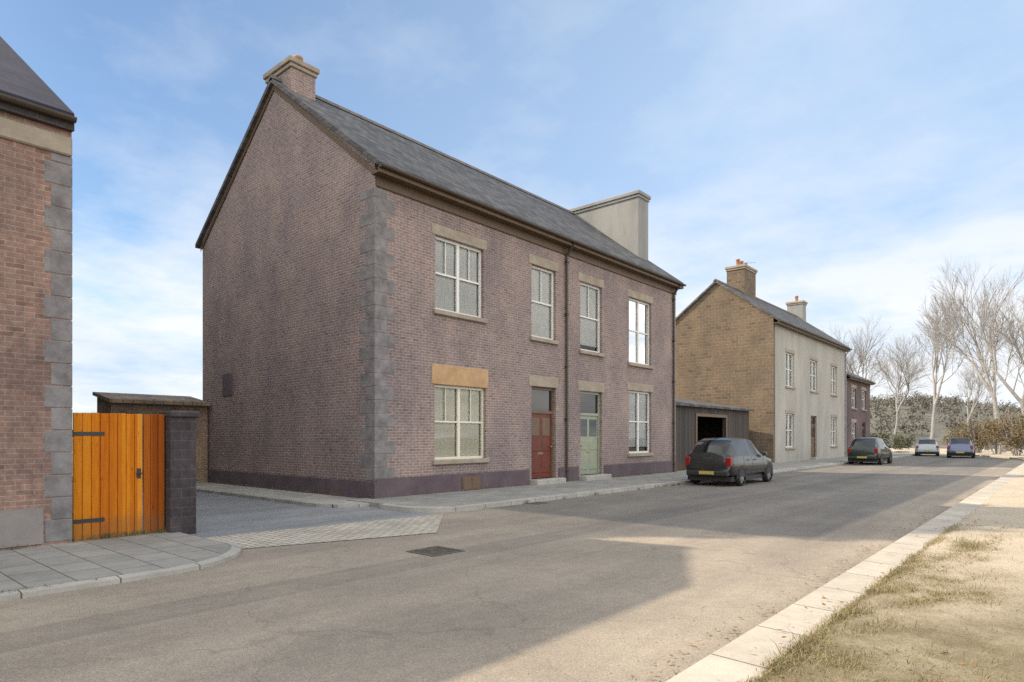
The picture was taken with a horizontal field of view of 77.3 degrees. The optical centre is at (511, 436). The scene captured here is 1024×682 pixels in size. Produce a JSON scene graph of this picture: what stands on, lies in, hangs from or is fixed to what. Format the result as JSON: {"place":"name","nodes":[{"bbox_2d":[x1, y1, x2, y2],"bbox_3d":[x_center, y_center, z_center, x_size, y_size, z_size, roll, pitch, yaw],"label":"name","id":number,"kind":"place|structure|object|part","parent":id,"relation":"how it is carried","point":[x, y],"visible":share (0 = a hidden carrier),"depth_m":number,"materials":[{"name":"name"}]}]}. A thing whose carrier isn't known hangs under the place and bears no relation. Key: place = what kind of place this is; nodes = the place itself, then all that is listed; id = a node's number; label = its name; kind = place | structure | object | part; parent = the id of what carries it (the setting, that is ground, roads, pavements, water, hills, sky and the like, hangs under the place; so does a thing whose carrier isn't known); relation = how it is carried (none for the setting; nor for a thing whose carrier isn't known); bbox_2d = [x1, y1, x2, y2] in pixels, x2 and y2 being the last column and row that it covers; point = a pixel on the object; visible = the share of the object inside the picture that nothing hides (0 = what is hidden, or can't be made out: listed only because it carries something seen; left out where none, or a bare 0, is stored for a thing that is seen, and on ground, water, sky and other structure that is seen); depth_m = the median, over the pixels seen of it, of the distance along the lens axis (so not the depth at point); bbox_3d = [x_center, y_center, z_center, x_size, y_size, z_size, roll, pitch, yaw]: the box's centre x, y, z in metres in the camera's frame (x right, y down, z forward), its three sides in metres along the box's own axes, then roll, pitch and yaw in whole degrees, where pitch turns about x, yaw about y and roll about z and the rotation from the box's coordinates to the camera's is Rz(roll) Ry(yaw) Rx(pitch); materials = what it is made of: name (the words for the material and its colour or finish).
{"place":"outdoors","nodes":[
{"label":"outdoors","id":0,"kind":"place"},
{"bbox_2d":[0,532,230,591],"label":"pavement","id":1,"kind":"structure","parent":0,"point":[41,566],"depth_m":8.45,"materials":[{"name":"grey concrete"}]},
{"bbox_2d":[0,36,76,550],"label":"end house","id":2,"kind":"structure","parent":1,"relation":"on","point":[38,119],"depth_m":9.27,"materials":[{"name":"brick"}]},
{"bbox_2d":[72,413,164,541],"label":"garden gate","id":3,"kind":"structure","parent":2,"relation":"attached to","point":[107,473],"depth_m":10.18,"materials":[{"name":"orange paint"}]},
{"bbox_2d":[159,410,199,533],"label":"gate pier","id":4,"kind":"structure","parent":0,"point":[180,471],"depth_m":10.73,"materials":[{"name":"brick"}]},
{"bbox_2d":[72,483,434,537],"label":"lane","id":5,"kind":"structure","parent":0,"point":[219,515],"depth_m":13.42,"materials":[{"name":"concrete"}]},
{"bbox_2d":[92,392,210,487],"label":"outbuilding","id":6,"kind":"structure","parent":5,"relation":"on","point":[128,403],"depth_m":21.15,"materials":[{"name":"brick"}]},
{"bbox_2d":[142,426,142,486],"bbox_3d":[-11.943,0.625,20.532,0.040,1.950,0.900,0,0,41],"label":"door","id":7,"kind":"structure","parent":6,"relation":"in","point":[142,426],"depth_m":20.58,"materials":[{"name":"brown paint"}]},
{"bbox_2d":[196,482,369,507],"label":"pavement","id":8,"kind":"structure","parent":0,"point":[307,499],"depth_m":17.12,"materials":[{"name":"grey concrete"}]},
{"bbox_2d":[0,452,1023,681],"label":"road","id":9,"kind":"structure","parent":0,"point":[514,593],"depth_m":6.75,"materials":[{"name":"grey asphalt"}]},
{"bbox_2d":[0,541,241,601],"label":"kerb","id":10,"kind":"structure","parent":9,"relation":"on","point":[234,551],"depth_m":7.27,"materials":[{"name":"concrete"}]},
{"bbox_2d":[207,514,443,548],"bbox_3d":[-2.703,1.640,11.117,5.332,0.001,2.106,0,0,-43],"label":"sett strip","id":11,"kind":"object","parent":9,"relation":"on","point":[390,527],"visible":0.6,"depth_m":10.99,"materials":[{"name":"grey stone"}]},
{"bbox_2d":[406,546,464,556],"bbox_3d":[-1.101,1.643,9.222,0.600,0.009,0.600,0,0,41],"label":"manhole cover","id":12,"kind":"object","parent":9,"relation":"on","point":[436,550],"visible":1,"depth_m":9.19,"materials":[{"name":"metal"}]},
{"bbox_2d":[0,471,978,680],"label":"weeds","id":13,"kind":"object","parent":9,"relation":"on","point":[117,535],"visible":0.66,"depth_m":10.32,"materials":[{"name":"green plant"}]},
{"bbox_2d":[527,502,547,503],"bbox_3d":[0.638,1.643,15.918,0.360,0.009,0.460,0,0,41],"label":"drain gully","id":14,"kind":"object","parent":9,"relation":"on","point":[537,503],"visible":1,"depth_m":15.84,"materials":[{"name":"metal"}]},
{"bbox_2d":[381,454,921,512],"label":"kerb","id":15,"kind":"structure","parent":9,"relation":"on","point":[469,507],"depth_m":16.30,"materials":[{"name":"concrete"}]},
{"bbox_2d":[685,437,772,485],"bbox_3d":[7.936,0.830,23.091,2.000,1.639,4.370,0,0,41],"label":"parked car","id":16,"kind":"object","parent":9,"relation":"on","point":[738,461],"visible":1,"depth_m":21.72,"materials":[{"name":"black paint"}]},
{"bbox_3d":[6.879,0.285,21.871,1.240,0.530,0.730,0,0,41],"label":"rear window","id":17,"kind":"part","parent":16,"relation":"part of","materials":[{"name":"grey glass"}]},
{"bbox_3d":[7.804,0.365,21.856,0.237,0.568,1.200,0,0,41],"label":"side window","id":18,"kind":"part","parent":16,"relation":"part of","materials":[{"name":"grey glass"}]},
{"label":"side window","id":19,"kind":"part","parent":16,"relation":"part of","materials":[{"name":"grey glass"}]},
{"bbox_2d":[513,506,998,681],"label":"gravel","id":20,"kind":"structure","parent":9,"relation":"on","point":[764,603],"depth_m":5.97,"materials":[{"name":"gravel"}]},
{"bbox_2d":[631,512,1020,681],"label":"fallen leaves","id":21,"kind":"object","parent":9,"relation":"on","point":[961,663],"visible":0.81,"depth_m":5.79,"materials":[{"name":"brown plant"}]},
{"bbox_2d":[666,451,1023,681],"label":"kerb","id":22,"kind":"structure","parent":9,"relation":"on","point":[740,658],"depth_m":5.82,"materials":[{"name":"concrete"}]},
{"bbox_2d":[846,371,875,456],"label":"house","id":23,"kind":"structure","parent":9,"relation":"on","point":[857,406],"depth_m":52.81,"materials":[{"name":"brick"}]},
{"bbox_2d":[852,423,854,440],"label":"window","id":24,"kind":"structure","parent":23,"relation":"in","point":[853,424],"depth_m":52.63,"materials":[{"name":"white paint"}]},
{"bbox_2d":[851,389,856,409],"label":"window","id":25,"kind":"structure","parent":23,"relation":"in","point":[853,390],"depth_m":52.63,"materials":[{"name":"glass"}]},
{"bbox_2d":[862,391,866,410],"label":"window","id":26,"kind":"structure","parent":23,"relation":"in","point":[863,409],"depth_m":55.12,"materials":[{"name":"white paint"}]},
{"bbox_2d":[847,437,891,464],"bbox_3d":[22.079,0.830,39.418,2.000,1.639,4.370,0,0,41],"label":"parked car","id":27,"kind":"object","parent":9,"relation":"on","point":[868,449],"visible":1,"depth_m":38.00,"materials":[{"name":"green paint"}]},
{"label":"rear window","id":28,"kind":"part","parent":27,"relation":"part of","materials":[{"name":"grey glass"}]},
{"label":"side window","id":29,"kind":"part","parent":27,"relation":"part of","materials":[{"name":"grey glass"}]},
{"bbox_2d":[913,439,939,455],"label":"parked car","id":30,"kind":"object","parent":9,"relation":"on","point":[926,446],"visible":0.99,"depth_m":55.17,"materials":[{"name":"silver metal"}]},
{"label":"rear window","id":31,"kind":"part","parent":30,"relation":"part of","materials":[{"name":"grey glass"}]},
{"bbox_2d":[947,437,976,457],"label":"parked car","id":32,"kind":"object","parent":9,"relation":"on","point":[960,446],"visible":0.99,"depth_m":49.73,"materials":[{"name":"blue paint"}]},
{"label":"rear window","id":33,"kind":"part","parent":32,"relation":"part of","materials":[{"name":"grey glass"}]},
{"bbox_2d":[0,0,1023,429],"label":"sky","id":34,"kind":"structure","parent":0,"point":[845,150],"materials":[{"name":"blue"}]},
{"bbox_2d":[72,438,1023,538],"bbox_3d":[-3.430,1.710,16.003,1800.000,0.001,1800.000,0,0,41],"label":"ground","id":35,"kind":"structure","parent":0,"point":[942,447],"depth_m":95.17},
{"bbox_2d":[676,397,753,470],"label":"garage","id":36,"kind":"structure","parent":35,"relation":"on","point":[696,421],"depth_m":34.41,"materials":[{"name":"wood"}]},
{"bbox_2d":[819,315,891,391],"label":"bare tree","id":37,"kind":"object","parent":35,"relation":"on","point":[860,354],"visible":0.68,"depth_m":103.75,"materials":[{"name":"grey plant"}]},
{"bbox_2d":[870,430,891,446],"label":"evergreen bush","id":38,"kind":"object","parent":35,"relation":"on","point":[882,435],"visible":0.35,"depth_m":69.49,"materials":[{"name":"green plant"}]},
{"bbox_2d":[863,332,935,445],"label":"bare tree","id":39,"kind":"object","parent":35,"relation":"on","point":[898,385],"visible":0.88,"depth_m":115.48,"materials":[{"name":"grey plant"}]},
{"bbox_2d":[905,295,978,438],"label":"bare tree","id":40,"kind":"object","parent":35,"relation":"on","point":[935,396],"visible":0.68,"depth_m":88.58,"materials":[{"name":"grey plant"}]},
{"bbox_2d":[949,355,1003,431],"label":"bare tree","id":41,"kind":"object","parent":35,"relation":"on","point":[968,381],"visible":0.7,"depth_m":104.55,"materials":[{"name":"grey plant"}]},
{"bbox_2d":[347,453,914,507],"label":"pavement","id":42,"kind":"structure","parent":0,"point":[459,498],"depth_m":18.42,"materials":[{"name":"grey concrete"}]},
{"bbox_2d":[195,55,577,498],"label":"terraced house","id":43,"kind":"structure","parent":42,"relation":"on","point":[385,312],"depth_m":18.62,"materials":[{"name":"brick"}]},
{"bbox_2d":[433,236,487,323],"bbox_3d":[-1.522,-4.460,18.306,0.311,2.180,2.100,0,0,41],"label":"window","id":44,"kind":"structure","parent":43,"relation":"in","point":[457,266],"depth_m":18.35,"materials":[{"name":"white glass"}]},
{"bbox_2d":[432,384,489,464],"bbox_3d":[-1.499,-0.345,18.332,0.311,2.210,2.230,0,0,41],"label":"window","id":45,"kind":"structure","parent":43,"relation":"in","point":[458,410],"depth_m":18.38,"materials":[{"name":"glass"}]},
{"bbox_2d":[531,413,551,478],"bbox_3d":[0.966,0.293,21.257,0.125,2.135,1.110,0,0,41],"label":"door","id":46,"kind":"structure","parent":43,"relation":"in","point":[541,446],"depth_m":21.27,"materials":[{"name":"red paint"}]},
{"bbox_2d":[530,265,558,344],"bbox_3d":[1.006,-4.360,21.223,0.311,2.480,1.480,0,0,41],"label":"window","id":47,"kind":"structure","parent":43,"relation":"in","point":[541,279],"depth_m":21.40,"materials":[{"name":"white glass"}]},
{"bbox_2d":[470,165,685,480],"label":"terraced house","id":48,"kind":"structure","parent":42,"relation":"on","point":[622,291],"depth_m":25.21,"materials":[{"name":"brick"}]},
{"bbox_2d":[580,415,596,474],"bbox_3d":[2.800,0.293,23.374,0.125,2.135,1.210,0,0,41],"label":"door","id":49,"kind":"structure","parent":48,"relation":"in","point":[588,424],"depth_m":23.41,"materials":[{"name":"green paint"}]},
{"bbox_2d":[579,282,604,356],"bbox_3d":[2.647,-4.325,23.506,0.820,3.050,2.000,0,0,41],"label":"window","id":50,"kind":"structure","parent":48,"relation":"in","point":[589,295],"depth_m":23.59,"materials":[{"name":"glass"}]},
{"bbox_2d":[628,298,653,368],"bbox_3d":[5.179,-4.185,26.009,0.270,2.730,1.980,0,0,41],"label":"window","id":51,"kind":"structure","parent":48,"relation":"in","point":[638,310],"depth_m":26.07,"materials":[{"name":"white glass"}]},
{"bbox_2d":[628,391,653,456],"bbox_3d":[4.971,-0.600,26.189,0.820,3.100,2.400,0,0,41],"label":"window","id":52,"kind":"structure","parent":48,"relation":"in","point":[638,401],"depth_m":26.09,"materials":[{"name":"glass"}]},
{"bbox_2d":[676,259,852,462],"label":"pale house","id":53,"kind":"structure","parent":42,"relation":"on","point":[781,372],"depth_m":40.52,"materials":[{"name":"brown stone"}]},
{"bbox_2d":[785,353,795,389],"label":"window","id":54,"kind":"structure","parent":53,"relation":"in","point":[788,356],"depth_m":40.16,"materials":[{"name":"glass"}]},
{"bbox_2d":[785,414,795,449],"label":"window","id":55,"kind":"structure","parent":53,"relation":"in","point":[788,416],"depth_m":40.16,"materials":[{"name":"white paint"}]},
{"bbox_2d":[811,426,814,456],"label":"door","id":56,"kind":"structure","parent":53,"relation":"in","point":[812,427],"depth_m":44.01,"materials":[{"name":"brown paint"}]},
{"bbox_2d":[810,360,818,393],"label":"window","id":57,"kind":"structure","parent":53,"relation":"in","point":[812,363],"depth_m":44.25,"materials":[{"name":"glass"}]},
{"bbox_2d":[831,366,837,396],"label":"window","id":58,"kind":"structure","parent":53,"relation":"in","point":[832,368],"depth_m":47.69,"materials":[{"name":"white paint"}]},
{"bbox_2d":[831,417,837,447],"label":"window","id":59,"kind":"structure","parent":53,"relation":"in","point":[832,419],"depth_m":47.69,"materials":[{"name":"white paint"}]},
{"bbox_2d":[747,448,1023,681],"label":"verge","id":60,"kind":"structure","parent":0,"point":[1007,499],"depth_m":5.29,"materials":[{"name":"plant"}]},
{"bbox_2d":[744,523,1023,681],"bbox_3d":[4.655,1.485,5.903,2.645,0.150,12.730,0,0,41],"label":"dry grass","id":61,"kind":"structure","parent":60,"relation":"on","point":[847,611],"depth_m":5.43,"materials":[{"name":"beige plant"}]},
{"bbox_2d":[889,432,916,449],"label":"evergreen bush","id":62,"kind":"object","parent":60,"relation":"on","point":[899,441],"visible":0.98,"depth_m":75.57,"materials":[{"name":"green plant"}]},
{"bbox_2d":[940,426,969,443],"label":"winter shrub","id":63,"kind":"object","parent":60,"relation":"on","point":[951,436],"visible":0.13,"depth_m":66.34,"materials":[{"name":"brown plant"}]},
{"bbox_2d":[919,256,1023,452],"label":"bare tree","id":64,"kind":"object","parent":60,"relation":"on","point":[990,388],"visible":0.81,"depth_m":64.12,"materials":[{"name":"grey plant"}]},
{"bbox_2d":[924,292,1023,415],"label":"bare tree","id":65,"kind":"object","parent":60,"relation":"on","point":[1009,327],"visible":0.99,"depth_m":49.23,"materials":[{"name":"grey plant"}]},
{"bbox_2d":[954,416,997,452],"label":"winter shrub","id":66,"kind":"object","parent":60,"relation":"on","point":[972,435],"visible":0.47,"depth_m":59.97,"materials":[{"name":"brown plant"}]},
{"bbox_2d":[973,417,994,449],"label":"winter shrub","id":67,"kind":"object","parent":60,"relation":"on","point":[988,448],"visible":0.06,"depth_m":71.97,"materials":[{"name":"brown plant"}]},
{"bbox_2d":[973,414,1017,453],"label":"winter shrub","id":68,"kind":"object","parent":60,"relation":"on","point":[985,439],"visible":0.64,"depth_m":56.18,"materials":[{"name":"brown plant"}]},
{"bbox_2d":[988,412,1014,450],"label":"winter shrub","id":69,"kind":"object","parent":60,"relation":"on","point":[1007,418],"visible":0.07,"depth_m":65.81,"materials":[{"name":"brown plant"}]},
{"bbox_2d":[989,404,1023,455],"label":"winter shrub","id":70,"kind":"object","parent":60,"relation":"on","point":[1014,451],"visible":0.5,"depth_m":52.06,"materials":[{"name":"brown plant"}]},
{"bbox_2d":[1006,402,1023,452],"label":"winter shrub","id":71,"kind":"object","parent":60,"relation":"on","point":[1018,433],"visible":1,"depth_m":47.33,"materials":[{"name":"brown plant"}]},
{"bbox_2d":[870,404,1018,445],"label":"hill","id":72,"kind":"structure","parent":0,"point":[940,430],"depth_m":154.67,"materials":[{"name":"green plant"}]},
{"bbox_2d":[870,391,1021,436],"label":"woodland","id":73,"kind":"object","parent":72,"relation":"on","point":[917,400],"visible":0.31,"depth_m":173.34,"materials":[{"name":"plant"}]}
]}

